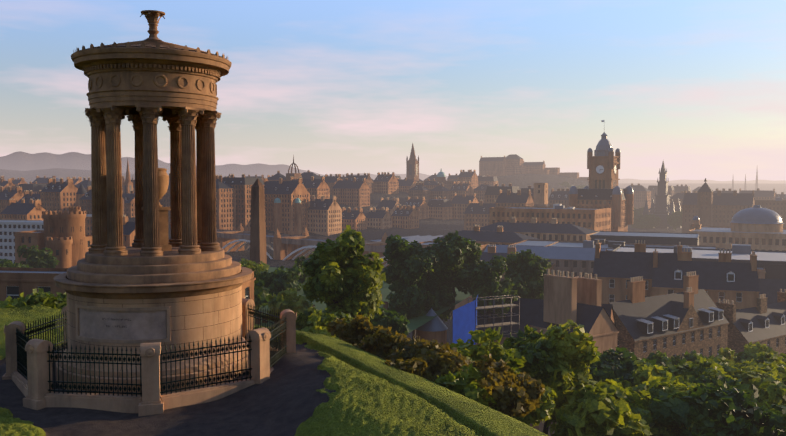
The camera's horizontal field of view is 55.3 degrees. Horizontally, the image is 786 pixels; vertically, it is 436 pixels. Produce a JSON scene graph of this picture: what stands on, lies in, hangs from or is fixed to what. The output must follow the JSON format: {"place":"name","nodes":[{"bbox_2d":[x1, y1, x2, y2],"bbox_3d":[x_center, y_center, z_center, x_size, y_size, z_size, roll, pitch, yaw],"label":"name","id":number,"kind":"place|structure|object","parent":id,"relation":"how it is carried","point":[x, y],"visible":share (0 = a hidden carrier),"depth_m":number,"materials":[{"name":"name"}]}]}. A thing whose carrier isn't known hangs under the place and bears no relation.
{"place":"outdoors","nodes":[
{"label":"outdoors","id":0,"kind":"place"},
{"bbox_2d":[254,267,470,332],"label":"cemetery lawn","id":1,"kind":"structure","parent":0,"point":[415,323],"depth_m":125.18,"materials":[{"name":"plant"}]},
{"bbox_2d":[0,151,785,435],"bbox_3d":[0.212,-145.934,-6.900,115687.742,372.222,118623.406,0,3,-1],"label":"terrain","id":2,"kind":"structure","parent":0,"point":[316,384],"depth_m":19.93,"materials":[{"name":"green plant"}]},
{"bbox_2d":[2,298,296,415],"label":"stone fence posts","id":3,"kind":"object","parent":2,"relation":"on","point":[34,388],"visible":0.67,"depth_m":20.24,"materials":[{"name":"beige stone"}]},
{"bbox_2d":[16,302,286,396],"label":"enclosure railings","id":4,"kind":"object","parent":3,"relation":"attached to","point":[22,339],"visible":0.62,"depth_m":20.84,"materials":[{"name":"black metal"}]},
{"bbox_2d":[54,10,252,394],"bbox_3d":[-7.497,-0.566,23.715,5.980,11.726,5.980,0,3,-1],"label":"dugald stewart monument","id":5,"kind":"object","parent":2,"relation":"on","point":[154,283],"visible":1,"depth_m":22.01,"materials":[{"name":"stone"}]},
{"bbox_2d":[0,178,442,300],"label":"city buildings","id":6,"kind":"structure","parent":2,"relation":"on","point":[65,238],"depth_m":230.33,"materials":[{"name":"stone"}]},
{"bbox_2d":[0,143,588,246],"bbox_3d":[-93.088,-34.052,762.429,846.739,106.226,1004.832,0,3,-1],"label":"city buildings","id":7,"kind":"structure","parent":2,"relation":"on","point":[296,203],"depth_m":574.32,"materials":[{"name":"stone"}]},
{"bbox_2d":[0,225,785,435],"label":"trees","id":8,"kind":"object","parent":2,"relation":"on","point":[575,401],"visible":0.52,"depth_m":36.93,"materials":[{"name":"green plant"}]},
{"bbox_2d":[0,230,785,435],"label":"trees","id":9,"kind":"object","parent":2,"relation":"on","point":[418,275],"visible":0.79,"depth_m":117.36,"materials":[{"name":"green plant"}]},
{"bbox_2d":[326,315,545,416],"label":"bushes","id":10,"kind":"object","parent":2,"relation":"on","point":[519,395],"visible":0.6,"depth_m":24.28,"materials":[{"name":"green plant"}]},
{"bbox_2d":[279,280,597,435],"bbox_3d":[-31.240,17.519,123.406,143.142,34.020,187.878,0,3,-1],"label":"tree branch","id":11,"kind":"object","parent":2,"relation":"on","point":[545,430],"depth_m":120.22,"materials":[{"name":"brown plant"}]},
{"bbox_2d":[453,295,477,344],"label":"scaffold tarp","id":12,"kind":"object","parent":2,"relation":"on","point":[464,316],"visible":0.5,"depth_m":89.47,"materials":[{"name":"blue plastic"}]},
{"bbox_2d":[468,295,519,344],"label":"scaffold","id":13,"kind":"object","parent":2,"relation":"on","point":[494,324],"visible":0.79,"depth_m":93.06,"materials":[{"name":"grey metal"}]},
{"bbox_2d":[505,175,681,229],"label":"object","id":14,"kind":"object","parent":2,"relation":"on","point":[652,221],"visible":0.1,"depth_m":644.15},
{"bbox_2d":[416,240,785,435],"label":"houses","id":15,"kind":"structure","parent":2,"relation":"on","point":[640,302],"depth_m":132.22,"materials":[{"name":"stone"}]},
{"bbox_2d":[419,205,785,316],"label":"buildings","id":16,"kind":"structure","parent":2,"relation":"on","point":[759,231],"depth_m":257.20,"materials":[{"name":"stone"}]},
{"bbox_2d":[464,120,785,232],"bbox_3d":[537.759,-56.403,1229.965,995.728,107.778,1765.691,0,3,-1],"label":"buildings","id":17,"kind":"structure","parent":2,"relation":"on","point":[603,201],"depth_m":517.85,"materials":[{"name":"stone"}]},
{"bbox_2d":[0,0,785,180],"label":"sky","id":18,"kind":"structure","parent":0,"point":[696,87],"materials":[{"name":"blue"}]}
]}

